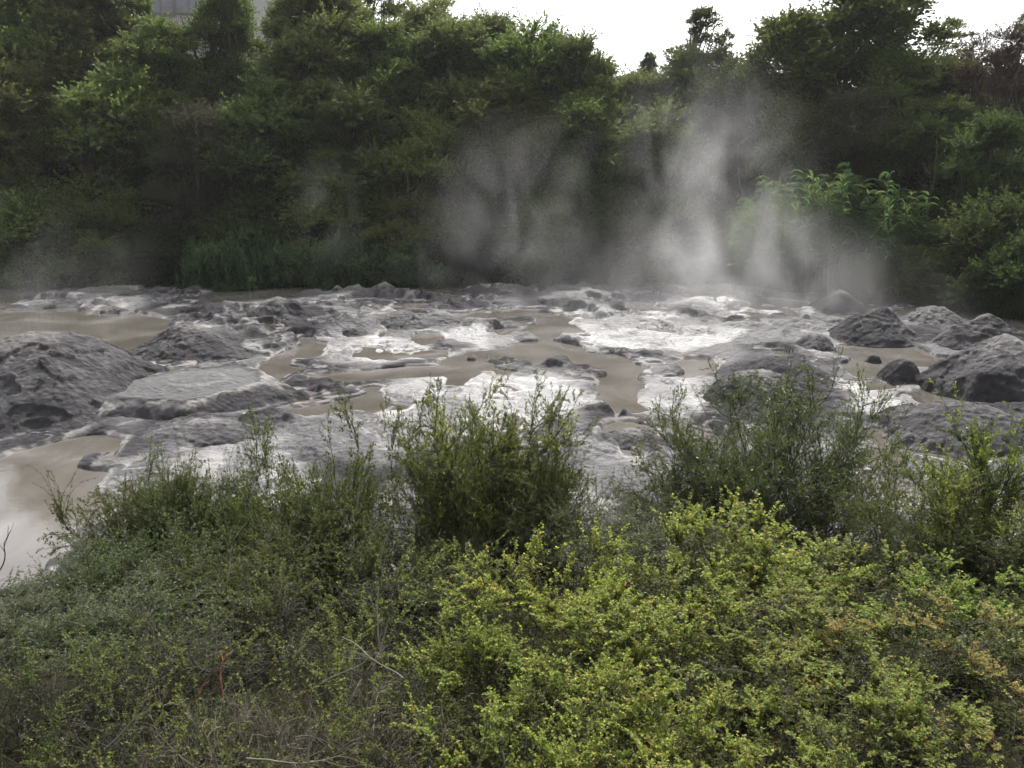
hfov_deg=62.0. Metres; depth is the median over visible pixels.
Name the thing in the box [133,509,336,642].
soft bush
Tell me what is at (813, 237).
cane plant
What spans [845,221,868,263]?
cane plant
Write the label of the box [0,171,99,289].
bank shrub
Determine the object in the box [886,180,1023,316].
dark tree
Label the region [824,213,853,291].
cane plant
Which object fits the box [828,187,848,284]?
cane plant
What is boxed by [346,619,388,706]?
dry twig
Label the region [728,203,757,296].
cane plant
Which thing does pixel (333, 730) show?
wiry shrub
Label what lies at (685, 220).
bank shrub
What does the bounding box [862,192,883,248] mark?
cane plant
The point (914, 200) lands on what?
cane plant
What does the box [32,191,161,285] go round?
bank shrub
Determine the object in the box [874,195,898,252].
cane plant
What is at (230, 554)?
dry twig
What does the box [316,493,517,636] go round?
soft bush
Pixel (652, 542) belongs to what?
soft bush
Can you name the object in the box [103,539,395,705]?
wiry shrub
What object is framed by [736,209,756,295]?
cane plant
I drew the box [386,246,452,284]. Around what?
fern
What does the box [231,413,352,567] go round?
manuka bush
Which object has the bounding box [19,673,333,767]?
wiry shrub
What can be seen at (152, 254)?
bank shrub
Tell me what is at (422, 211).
bank shrub
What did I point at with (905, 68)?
broadleaf tree
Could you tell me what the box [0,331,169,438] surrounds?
mud mound
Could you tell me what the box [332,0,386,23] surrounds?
kanuka tree
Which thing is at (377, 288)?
mud mound
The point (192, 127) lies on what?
grey shrub
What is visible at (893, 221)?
cane plant
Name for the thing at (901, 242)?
cane plant
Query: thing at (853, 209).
cane plant
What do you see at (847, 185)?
cane plant
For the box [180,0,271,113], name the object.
kanuka tree
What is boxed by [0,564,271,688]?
soft bush
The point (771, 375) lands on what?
mud mound
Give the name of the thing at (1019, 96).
dark tree
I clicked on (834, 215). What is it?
cane plant
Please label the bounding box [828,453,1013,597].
manuka bush
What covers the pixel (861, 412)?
manuka bush
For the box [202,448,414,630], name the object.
soft bush
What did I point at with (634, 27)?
sky
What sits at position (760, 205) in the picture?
cane plant
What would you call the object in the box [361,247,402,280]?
fern
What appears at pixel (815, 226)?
cane plant
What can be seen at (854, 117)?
grey shrub
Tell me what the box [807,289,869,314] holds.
mud mound
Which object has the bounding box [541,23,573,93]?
kanuka tree
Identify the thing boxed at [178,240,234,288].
fern
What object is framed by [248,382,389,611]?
manuka bush
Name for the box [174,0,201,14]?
window
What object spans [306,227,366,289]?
fern
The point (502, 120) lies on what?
kanuka tree
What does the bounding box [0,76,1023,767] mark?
ground
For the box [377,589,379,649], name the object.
dry twig
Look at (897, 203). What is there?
cane plant
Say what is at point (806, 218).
cane plant
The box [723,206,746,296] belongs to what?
cane plant
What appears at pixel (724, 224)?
bank shrub
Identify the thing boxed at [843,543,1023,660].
leaved shrub
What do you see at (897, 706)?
leaved shrub
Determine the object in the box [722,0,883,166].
broadleaf tree
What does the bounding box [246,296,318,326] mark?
mud mound
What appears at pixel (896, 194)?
cane plant
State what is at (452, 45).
kanuka tree
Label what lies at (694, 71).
dark tree
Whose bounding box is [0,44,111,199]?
kanuka tree
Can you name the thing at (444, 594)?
wiry shrub
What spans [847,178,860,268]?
cane plant
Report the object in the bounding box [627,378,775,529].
manuka bush
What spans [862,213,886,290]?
cane plant
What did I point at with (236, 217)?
bank shrub
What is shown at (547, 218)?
bank shrub
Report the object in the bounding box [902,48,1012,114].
kanuka tree
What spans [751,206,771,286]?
cane plant
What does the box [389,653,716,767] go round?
leaved shrub
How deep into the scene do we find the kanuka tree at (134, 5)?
57.02 m
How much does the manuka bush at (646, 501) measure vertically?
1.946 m
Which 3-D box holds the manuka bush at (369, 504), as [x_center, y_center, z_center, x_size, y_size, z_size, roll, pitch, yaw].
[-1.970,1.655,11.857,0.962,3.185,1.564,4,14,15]
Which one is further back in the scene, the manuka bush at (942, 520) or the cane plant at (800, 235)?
the cane plant at (800, 235)
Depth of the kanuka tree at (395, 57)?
53.21 m
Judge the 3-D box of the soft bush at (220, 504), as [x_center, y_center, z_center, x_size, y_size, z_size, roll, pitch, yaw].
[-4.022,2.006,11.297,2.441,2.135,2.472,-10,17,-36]
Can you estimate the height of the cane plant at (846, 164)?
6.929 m
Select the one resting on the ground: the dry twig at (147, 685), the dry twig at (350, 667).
the dry twig at (147, 685)
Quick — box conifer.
[636,50,659,76]
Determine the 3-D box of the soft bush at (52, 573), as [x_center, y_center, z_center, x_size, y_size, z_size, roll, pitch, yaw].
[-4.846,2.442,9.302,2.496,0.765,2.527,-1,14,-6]
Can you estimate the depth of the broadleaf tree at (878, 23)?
51.54 m
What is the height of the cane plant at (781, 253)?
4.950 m
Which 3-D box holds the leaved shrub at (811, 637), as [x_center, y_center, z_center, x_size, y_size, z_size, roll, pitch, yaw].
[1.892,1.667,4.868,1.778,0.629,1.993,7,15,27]
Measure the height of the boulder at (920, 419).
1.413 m
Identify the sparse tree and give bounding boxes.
[363,0,417,30]
[396,0,468,27]
[651,4,746,184]
[920,15,987,62]
[992,11,1023,111]
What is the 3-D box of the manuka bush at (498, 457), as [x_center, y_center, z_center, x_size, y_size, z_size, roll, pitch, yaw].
[-0.459,1.591,11.831,3.204,3.902,3.628,-8,16,-31]
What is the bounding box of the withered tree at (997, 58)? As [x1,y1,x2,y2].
[934,12,1023,155]
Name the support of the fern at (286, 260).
on the ground
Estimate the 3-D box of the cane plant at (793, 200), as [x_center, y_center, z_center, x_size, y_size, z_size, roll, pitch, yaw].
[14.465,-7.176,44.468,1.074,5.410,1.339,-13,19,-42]
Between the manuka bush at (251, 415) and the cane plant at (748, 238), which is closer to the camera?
the manuka bush at (251, 415)
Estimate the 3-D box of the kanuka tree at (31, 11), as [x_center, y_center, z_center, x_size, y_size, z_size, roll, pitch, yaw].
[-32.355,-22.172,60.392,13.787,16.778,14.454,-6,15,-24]
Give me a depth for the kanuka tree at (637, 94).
55.50 m
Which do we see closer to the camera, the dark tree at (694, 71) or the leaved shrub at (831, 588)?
the leaved shrub at (831, 588)
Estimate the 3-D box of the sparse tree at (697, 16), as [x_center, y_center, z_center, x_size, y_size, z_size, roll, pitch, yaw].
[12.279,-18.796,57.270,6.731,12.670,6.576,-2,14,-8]
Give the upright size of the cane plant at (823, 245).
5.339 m
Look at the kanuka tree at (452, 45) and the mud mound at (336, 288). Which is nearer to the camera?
the mud mound at (336, 288)
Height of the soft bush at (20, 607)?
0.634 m
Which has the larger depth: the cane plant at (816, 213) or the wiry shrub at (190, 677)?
the cane plant at (816, 213)
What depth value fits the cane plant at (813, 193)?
42.04 m
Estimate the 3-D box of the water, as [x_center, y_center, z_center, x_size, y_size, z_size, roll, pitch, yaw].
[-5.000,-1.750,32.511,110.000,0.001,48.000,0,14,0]
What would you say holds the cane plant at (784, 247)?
on the ground
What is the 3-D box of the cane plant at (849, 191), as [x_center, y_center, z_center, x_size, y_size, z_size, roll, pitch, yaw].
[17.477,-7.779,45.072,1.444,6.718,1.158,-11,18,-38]
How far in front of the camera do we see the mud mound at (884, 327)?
31.44 m
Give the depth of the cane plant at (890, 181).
42.64 m
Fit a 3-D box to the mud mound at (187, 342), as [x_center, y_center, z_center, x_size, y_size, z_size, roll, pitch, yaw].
[-11.074,-1.323,29.940,7.004,1.589,6.500,0,14,0]
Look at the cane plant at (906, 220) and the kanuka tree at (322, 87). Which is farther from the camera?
the kanuka tree at (322, 87)
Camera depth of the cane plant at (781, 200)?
42.75 m
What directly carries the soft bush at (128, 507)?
on the ground
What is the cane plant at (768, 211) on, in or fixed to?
on the ground
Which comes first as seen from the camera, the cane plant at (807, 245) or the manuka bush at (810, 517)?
the manuka bush at (810, 517)
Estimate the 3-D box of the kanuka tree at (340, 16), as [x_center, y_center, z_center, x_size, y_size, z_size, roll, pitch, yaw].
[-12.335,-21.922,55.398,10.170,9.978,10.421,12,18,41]
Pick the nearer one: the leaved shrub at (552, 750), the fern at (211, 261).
the leaved shrub at (552, 750)
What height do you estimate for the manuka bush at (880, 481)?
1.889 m
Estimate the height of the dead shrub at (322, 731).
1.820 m
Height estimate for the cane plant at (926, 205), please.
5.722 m
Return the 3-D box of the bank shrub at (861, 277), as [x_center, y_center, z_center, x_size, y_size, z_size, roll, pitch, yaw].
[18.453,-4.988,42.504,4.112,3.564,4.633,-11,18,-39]
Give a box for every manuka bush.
[134,430,228,550]
[176,398,291,548]
[184,449,355,610]
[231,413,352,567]
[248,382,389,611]
[342,392,414,593]
[357,357,600,578]
[375,395,489,561]
[470,419,604,582]
[482,468,647,584]
[505,420,621,561]
[592,440,753,546]
[614,312,906,557]
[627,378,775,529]
[647,448,849,566]
[716,383,947,561]
[750,363,905,526]
[796,440,941,570]
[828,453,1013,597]
[880,377,1023,592]
[880,454,1022,592]
[940,497,1023,604]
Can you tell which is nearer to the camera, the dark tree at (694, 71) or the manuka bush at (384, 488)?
the manuka bush at (384, 488)
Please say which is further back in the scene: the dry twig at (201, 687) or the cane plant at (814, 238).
the cane plant at (814, 238)
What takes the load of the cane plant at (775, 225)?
on the ground
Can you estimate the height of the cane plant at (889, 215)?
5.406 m
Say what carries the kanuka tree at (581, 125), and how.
on the ground
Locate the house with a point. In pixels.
(172, 7)
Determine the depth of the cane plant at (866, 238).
43.24 m
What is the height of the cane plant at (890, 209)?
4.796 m
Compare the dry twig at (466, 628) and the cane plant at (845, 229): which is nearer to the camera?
the dry twig at (466, 628)
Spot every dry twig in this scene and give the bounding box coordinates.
[0,523,13,569]
[104,706,149,749]
[142,658,155,706]
[194,667,217,703]
[219,646,232,696]
[227,525,244,577]
[246,737,376,767]
[308,712,310,767]
[322,646,386,682]
[344,638,402,678]
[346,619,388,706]
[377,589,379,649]
[379,525,392,568]
[445,605,493,653]
[708,654,731,730]
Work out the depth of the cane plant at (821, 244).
42.98 m
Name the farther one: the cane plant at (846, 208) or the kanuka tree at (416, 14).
the kanuka tree at (416, 14)
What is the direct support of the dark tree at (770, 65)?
on the ground
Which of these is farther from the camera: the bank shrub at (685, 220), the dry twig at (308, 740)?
the bank shrub at (685, 220)
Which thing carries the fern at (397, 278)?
on the ground
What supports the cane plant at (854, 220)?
on the ground
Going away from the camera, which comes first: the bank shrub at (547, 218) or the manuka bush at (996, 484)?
the manuka bush at (996, 484)
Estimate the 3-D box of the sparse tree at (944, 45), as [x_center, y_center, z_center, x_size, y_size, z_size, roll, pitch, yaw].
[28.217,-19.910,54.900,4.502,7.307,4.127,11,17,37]
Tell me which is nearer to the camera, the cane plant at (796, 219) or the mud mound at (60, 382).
the mud mound at (60, 382)
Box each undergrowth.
[0,68,1023,291]
[0,521,1023,767]
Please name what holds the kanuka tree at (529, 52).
on the ground
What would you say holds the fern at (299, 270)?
on the ground
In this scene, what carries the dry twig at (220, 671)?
attached to the dead shrub at (218, 745)
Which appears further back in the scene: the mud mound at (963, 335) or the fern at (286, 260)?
the fern at (286, 260)
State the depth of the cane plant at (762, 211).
43.84 m
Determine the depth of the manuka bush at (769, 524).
10.85 m
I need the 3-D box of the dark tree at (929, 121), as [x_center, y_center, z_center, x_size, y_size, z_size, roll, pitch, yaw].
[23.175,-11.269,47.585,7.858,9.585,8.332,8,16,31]
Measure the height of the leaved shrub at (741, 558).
1.212 m
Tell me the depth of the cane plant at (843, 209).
42.60 m
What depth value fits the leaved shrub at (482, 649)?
5.53 m
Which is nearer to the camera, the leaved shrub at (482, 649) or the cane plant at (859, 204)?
the leaved shrub at (482, 649)
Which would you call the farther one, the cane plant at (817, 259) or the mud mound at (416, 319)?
the cane plant at (817, 259)
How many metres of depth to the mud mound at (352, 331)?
32.63 m
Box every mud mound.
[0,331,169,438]
[98,364,310,420]
[129,324,253,363]
[138,415,263,447]
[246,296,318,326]
[330,285,342,291]
[342,326,367,336]
[368,281,395,297]
[380,308,466,329]
[606,428,658,449]
[702,368,809,422]
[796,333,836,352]
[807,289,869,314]
[828,306,929,347]
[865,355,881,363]
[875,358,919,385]
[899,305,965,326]
[929,313,1023,350]
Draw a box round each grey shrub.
[138,88,275,246]
[683,108,778,266]
[781,74,922,222]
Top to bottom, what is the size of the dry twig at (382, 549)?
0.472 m
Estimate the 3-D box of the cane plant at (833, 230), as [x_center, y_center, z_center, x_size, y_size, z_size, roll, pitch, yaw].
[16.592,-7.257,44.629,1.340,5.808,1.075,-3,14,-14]
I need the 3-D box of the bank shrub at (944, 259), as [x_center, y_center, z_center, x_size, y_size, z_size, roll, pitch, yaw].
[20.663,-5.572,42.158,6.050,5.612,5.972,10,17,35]
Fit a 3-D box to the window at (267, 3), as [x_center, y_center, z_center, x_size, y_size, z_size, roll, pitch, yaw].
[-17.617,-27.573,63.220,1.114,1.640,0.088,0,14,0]
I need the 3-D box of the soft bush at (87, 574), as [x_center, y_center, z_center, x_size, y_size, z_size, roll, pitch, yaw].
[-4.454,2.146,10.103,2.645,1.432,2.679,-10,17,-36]
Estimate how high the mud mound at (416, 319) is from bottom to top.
1.128 m
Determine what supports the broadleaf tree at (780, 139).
on the ground
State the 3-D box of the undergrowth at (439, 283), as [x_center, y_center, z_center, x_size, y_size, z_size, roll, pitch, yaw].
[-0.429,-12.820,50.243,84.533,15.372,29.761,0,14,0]
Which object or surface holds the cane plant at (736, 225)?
on the ground
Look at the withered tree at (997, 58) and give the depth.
46.87 m
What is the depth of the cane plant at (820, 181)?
44.51 m
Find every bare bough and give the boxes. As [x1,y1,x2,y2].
[691,135,750,269]
[763,129,779,262]
[920,147,941,215]
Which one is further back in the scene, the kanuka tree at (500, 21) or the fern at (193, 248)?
the kanuka tree at (500, 21)
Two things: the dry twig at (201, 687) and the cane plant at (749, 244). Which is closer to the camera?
the dry twig at (201, 687)
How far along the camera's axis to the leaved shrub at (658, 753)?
4.03 m
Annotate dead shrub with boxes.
[123,670,333,767]
[254,625,481,767]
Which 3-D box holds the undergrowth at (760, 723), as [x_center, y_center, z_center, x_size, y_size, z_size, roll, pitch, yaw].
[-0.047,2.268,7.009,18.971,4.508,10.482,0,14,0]
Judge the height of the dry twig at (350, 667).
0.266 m
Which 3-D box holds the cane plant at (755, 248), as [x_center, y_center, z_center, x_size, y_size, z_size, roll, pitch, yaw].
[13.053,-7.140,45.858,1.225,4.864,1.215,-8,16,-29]
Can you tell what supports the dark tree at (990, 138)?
on the ground
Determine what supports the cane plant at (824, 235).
on the ground
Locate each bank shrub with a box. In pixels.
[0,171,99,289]
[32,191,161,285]
[104,216,205,286]
[182,185,318,278]
[272,173,371,257]
[341,184,464,283]
[421,190,538,283]
[477,186,597,286]
[537,176,676,286]
[610,186,734,285]
[677,195,782,284]
[780,208,855,252]
[832,249,922,302]
[869,214,986,304]
[952,229,1023,322]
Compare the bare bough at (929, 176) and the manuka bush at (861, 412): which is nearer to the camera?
the manuka bush at (861, 412)
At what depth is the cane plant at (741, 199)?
45.62 m
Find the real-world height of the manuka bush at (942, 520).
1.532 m
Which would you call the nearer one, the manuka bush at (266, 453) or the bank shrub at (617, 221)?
the manuka bush at (266, 453)
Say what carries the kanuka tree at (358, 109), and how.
on the ground
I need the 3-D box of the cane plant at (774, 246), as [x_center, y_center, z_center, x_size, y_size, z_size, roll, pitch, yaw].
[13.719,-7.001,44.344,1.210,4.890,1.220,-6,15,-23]
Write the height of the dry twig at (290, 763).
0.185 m
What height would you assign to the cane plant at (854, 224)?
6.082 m
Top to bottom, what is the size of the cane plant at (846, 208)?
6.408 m
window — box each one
[151,0,174,16]
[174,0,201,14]
[266,0,278,19]
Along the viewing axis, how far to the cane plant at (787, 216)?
42.35 m
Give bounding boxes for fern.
[169,225,255,288]
[178,228,261,289]
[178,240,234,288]
[182,225,236,287]
[198,224,274,291]
[210,266,263,292]
[232,238,280,273]
[254,229,310,286]
[262,246,313,287]
[305,247,367,288]
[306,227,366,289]
[308,235,369,286]
[344,268,380,286]
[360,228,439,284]
[360,242,401,274]
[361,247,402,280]
[367,261,424,287]
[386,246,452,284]
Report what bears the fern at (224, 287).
on the ground
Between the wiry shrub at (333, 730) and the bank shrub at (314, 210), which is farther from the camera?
the bank shrub at (314, 210)
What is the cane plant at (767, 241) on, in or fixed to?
on the ground
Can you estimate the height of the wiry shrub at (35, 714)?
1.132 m
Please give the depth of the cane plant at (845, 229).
44.69 m
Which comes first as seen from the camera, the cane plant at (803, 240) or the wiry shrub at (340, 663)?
the wiry shrub at (340, 663)
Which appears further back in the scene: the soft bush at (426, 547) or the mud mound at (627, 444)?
the mud mound at (627, 444)
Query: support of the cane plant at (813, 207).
on the ground
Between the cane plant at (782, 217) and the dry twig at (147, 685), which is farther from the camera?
the cane plant at (782, 217)
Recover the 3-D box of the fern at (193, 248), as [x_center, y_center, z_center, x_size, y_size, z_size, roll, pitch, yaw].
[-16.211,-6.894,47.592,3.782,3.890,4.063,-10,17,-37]
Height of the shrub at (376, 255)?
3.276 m
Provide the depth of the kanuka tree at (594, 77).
52.96 m
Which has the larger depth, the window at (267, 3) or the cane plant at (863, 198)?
the window at (267, 3)
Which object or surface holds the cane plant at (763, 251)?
on the ground
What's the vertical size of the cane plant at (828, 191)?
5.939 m
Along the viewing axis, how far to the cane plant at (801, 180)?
44.79 m
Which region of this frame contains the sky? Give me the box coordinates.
[131,0,1023,98]
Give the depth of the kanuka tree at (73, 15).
53.54 m
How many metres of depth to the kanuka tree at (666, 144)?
49.37 m
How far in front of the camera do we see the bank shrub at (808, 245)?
48.98 m
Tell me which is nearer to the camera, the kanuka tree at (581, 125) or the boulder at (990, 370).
the boulder at (990, 370)
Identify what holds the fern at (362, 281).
on the ground
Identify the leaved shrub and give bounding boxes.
[372,583,666,762]
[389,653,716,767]
[433,517,747,711]
[495,560,850,760]
[541,648,836,767]
[586,485,880,639]
[665,571,1018,767]
[697,533,1007,659]
[711,636,1021,767]
[778,585,1023,750]
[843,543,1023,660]
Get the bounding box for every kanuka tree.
[0,0,110,124]
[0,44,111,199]
[1,0,122,86]
[1,0,157,128]
[6,52,198,250]
[83,8,230,148]
[85,0,174,65]
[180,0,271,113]
[183,67,360,231]
[242,0,380,106]
[242,19,364,173]
[282,77,426,243]
[321,11,458,165]
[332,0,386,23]
[356,97,496,253]
[384,0,453,82]
[385,6,506,157]
[433,64,574,212]
[442,5,584,215]
[451,2,526,75]
[513,89,645,242]
[540,25,634,183]
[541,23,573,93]
[580,91,726,270]
[606,63,674,154]
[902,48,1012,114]
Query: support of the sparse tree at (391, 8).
on the ground
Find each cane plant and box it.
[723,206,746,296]
[725,212,747,295]
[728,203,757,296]
[734,197,758,279]
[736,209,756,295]
[739,217,763,294]
[741,200,760,292]
[741,205,761,289]
[741,208,761,281]
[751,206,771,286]
[752,177,774,287]
[752,191,775,287]
[753,175,779,286]
[753,188,773,286]
[757,192,775,287]
[763,176,789,290]
[766,181,786,288]
[766,204,788,291]
[766,206,783,290]
[771,183,796,291]
[773,208,791,289]
[775,182,801,291]
[778,198,804,290]
[779,201,796,290]
[782,194,800,292]
[782,233,801,291]
[788,193,805,285]
[790,169,813,286]
[791,179,812,292]
[793,188,822,292]
[795,170,826,294]
[796,193,808,292]
[797,175,812,292]
[797,192,820,292]
[797,192,828,292]
[800,174,824,294]
[800,188,819,294]
[805,178,832,291]
[806,173,833,289]
[809,192,831,291]
[810,210,829,294]
[812,175,829,290]
[812,195,835,292]
[812,201,827,290]
[815,185,845,293]
[816,175,840,289]
[816,182,842,293]
[821,189,841,291]
[821,193,840,279]
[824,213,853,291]
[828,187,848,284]
[829,173,855,286]
[832,162,851,285]
[833,188,855,289]
[834,169,856,289]
[834,195,860,283]
[835,172,853,290]
[835,176,854,276]
[838,176,861,288]
[838,178,866,283]
[840,180,857,271]
[844,178,878,261]
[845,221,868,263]
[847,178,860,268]
[849,184,877,253]
[851,174,865,264]
[851,189,880,259]
[853,227,879,295]
[856,199,893,262]
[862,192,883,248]
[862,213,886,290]
[868,171,895,285]
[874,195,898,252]
[876,197,896,301]
[877,188,903,250]
[877,212,893,257]
[879,198,902,247]
[884,184,910,249]
[888,206,902,249]
[892,199,915,253]
[892,226,916,248]
[894,191,918,247]
[903,192,925,241]
[909,202,929,245]
[912,191,937,250]
[924,219,943,253]
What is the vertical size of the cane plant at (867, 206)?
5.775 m
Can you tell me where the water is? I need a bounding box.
[0,281,1023,588]
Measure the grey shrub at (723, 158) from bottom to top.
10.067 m
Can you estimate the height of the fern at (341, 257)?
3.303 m
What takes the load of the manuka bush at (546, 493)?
on the ground
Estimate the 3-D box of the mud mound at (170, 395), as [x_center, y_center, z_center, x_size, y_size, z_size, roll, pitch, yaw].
[-8.614,0.420,23.610,7.616,1.201,8.000,0,14,0]
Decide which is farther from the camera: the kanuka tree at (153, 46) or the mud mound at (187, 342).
the kanuka tree at (153, 46)
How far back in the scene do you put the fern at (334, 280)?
46.48 m
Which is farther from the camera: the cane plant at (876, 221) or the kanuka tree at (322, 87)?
the kanuka tree at (322, 87)
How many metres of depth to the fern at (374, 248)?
47.48 m
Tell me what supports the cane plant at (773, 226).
on the ground
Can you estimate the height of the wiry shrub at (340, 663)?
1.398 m
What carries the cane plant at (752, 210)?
on the ground
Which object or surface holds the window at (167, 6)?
in the house
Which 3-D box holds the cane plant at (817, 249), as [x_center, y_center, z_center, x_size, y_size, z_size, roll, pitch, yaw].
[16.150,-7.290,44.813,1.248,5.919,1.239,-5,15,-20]
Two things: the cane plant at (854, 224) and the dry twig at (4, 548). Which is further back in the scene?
the cane plant at (854, 224)
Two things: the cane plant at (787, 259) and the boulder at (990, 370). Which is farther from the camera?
the cane plant at (787, 259)
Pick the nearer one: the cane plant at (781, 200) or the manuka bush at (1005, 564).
the manuka bush at (1005, 564)
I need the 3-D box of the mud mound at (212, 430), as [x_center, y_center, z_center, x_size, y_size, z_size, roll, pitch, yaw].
[-7.268,1.336,20.119,5.311,1.075,4.000,0,14,0]
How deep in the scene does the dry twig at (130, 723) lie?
4.31 m
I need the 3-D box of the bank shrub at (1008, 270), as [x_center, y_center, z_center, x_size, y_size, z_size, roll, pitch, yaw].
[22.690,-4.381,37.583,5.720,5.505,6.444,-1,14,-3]
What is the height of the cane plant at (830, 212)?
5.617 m
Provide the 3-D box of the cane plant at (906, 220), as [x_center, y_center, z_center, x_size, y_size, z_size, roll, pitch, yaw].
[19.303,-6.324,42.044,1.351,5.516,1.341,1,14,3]
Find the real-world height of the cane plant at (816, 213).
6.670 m
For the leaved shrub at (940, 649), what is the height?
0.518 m
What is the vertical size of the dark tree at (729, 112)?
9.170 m
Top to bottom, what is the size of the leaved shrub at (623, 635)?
0.829 m
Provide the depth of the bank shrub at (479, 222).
48.06 m
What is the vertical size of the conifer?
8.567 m
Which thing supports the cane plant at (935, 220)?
on the ground
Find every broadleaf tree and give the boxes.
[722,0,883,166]
[722,90,854,229]
[793,0,965,148]
[839,38,953,159]
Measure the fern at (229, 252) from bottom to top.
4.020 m
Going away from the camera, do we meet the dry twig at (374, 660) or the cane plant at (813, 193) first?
the dry twig at (374, 660)
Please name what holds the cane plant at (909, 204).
on the ground
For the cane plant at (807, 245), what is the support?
on the ground
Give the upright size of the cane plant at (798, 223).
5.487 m
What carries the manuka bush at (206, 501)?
on the ground
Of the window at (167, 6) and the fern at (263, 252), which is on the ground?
the fern at (263, 252)
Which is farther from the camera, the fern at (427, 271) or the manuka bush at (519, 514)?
the fern at (427, 271)
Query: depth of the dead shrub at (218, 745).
4.70 m
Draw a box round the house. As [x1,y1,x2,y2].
[141,0,283,81]
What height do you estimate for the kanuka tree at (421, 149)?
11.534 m
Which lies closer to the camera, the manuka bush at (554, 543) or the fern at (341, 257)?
the manuka bush at (554, 543)
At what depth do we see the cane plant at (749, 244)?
43.64 m
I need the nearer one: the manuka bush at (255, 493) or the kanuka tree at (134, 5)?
the manuka bush at (255, 493)
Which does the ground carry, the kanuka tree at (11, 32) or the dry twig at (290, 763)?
the kanuka tree at (11, 32)
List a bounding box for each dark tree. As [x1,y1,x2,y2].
[634,40,763,197]
[694,75,769,202]
[700,45,790,130]
[857,91,993,219]
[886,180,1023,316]
[902,101,1023,230]
[999,60,1023,122]
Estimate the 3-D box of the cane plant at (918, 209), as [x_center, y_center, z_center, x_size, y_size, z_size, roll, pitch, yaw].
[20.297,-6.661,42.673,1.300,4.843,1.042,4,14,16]
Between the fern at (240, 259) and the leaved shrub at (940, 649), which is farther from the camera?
the fern at (240, 259)
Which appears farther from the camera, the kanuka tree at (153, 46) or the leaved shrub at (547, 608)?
the kanuka tree at (153, 46)
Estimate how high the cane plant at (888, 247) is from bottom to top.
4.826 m
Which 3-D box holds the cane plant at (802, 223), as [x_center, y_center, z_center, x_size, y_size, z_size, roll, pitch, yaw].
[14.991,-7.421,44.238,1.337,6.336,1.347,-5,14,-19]
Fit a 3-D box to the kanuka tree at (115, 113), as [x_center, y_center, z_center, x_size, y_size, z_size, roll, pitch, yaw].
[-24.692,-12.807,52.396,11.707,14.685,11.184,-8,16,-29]
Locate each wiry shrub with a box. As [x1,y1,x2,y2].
[0,624,167,767]
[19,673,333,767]
[26,598,327,755]
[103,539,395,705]
[189,598,485,767]
[212,663,475,767]
[314,520,564,668]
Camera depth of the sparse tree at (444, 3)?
57.90 m
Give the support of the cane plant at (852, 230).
on the ground
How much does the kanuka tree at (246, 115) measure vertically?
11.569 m
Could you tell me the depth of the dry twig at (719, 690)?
3.52 m
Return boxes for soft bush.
[0,542,186,645]
[0,563,150,673]
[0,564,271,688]
[6,480,243,621]
[28,438,224,575]
[113,443,287,597]
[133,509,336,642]
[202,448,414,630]
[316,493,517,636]
[541,468,773,594]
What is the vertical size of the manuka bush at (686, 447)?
3.700 m
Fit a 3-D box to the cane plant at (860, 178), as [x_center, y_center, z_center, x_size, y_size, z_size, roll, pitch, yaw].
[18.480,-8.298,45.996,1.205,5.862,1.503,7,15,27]
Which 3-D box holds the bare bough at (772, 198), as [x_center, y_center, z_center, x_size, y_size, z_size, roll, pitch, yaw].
[15.289,-10.752,49.784,1.374,7.939,1.158,-9,16,-32]
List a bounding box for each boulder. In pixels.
[880,400,1023,460]
[914,333,1023,402]
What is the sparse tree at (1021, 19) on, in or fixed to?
on the ground
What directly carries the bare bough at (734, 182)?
on the ground

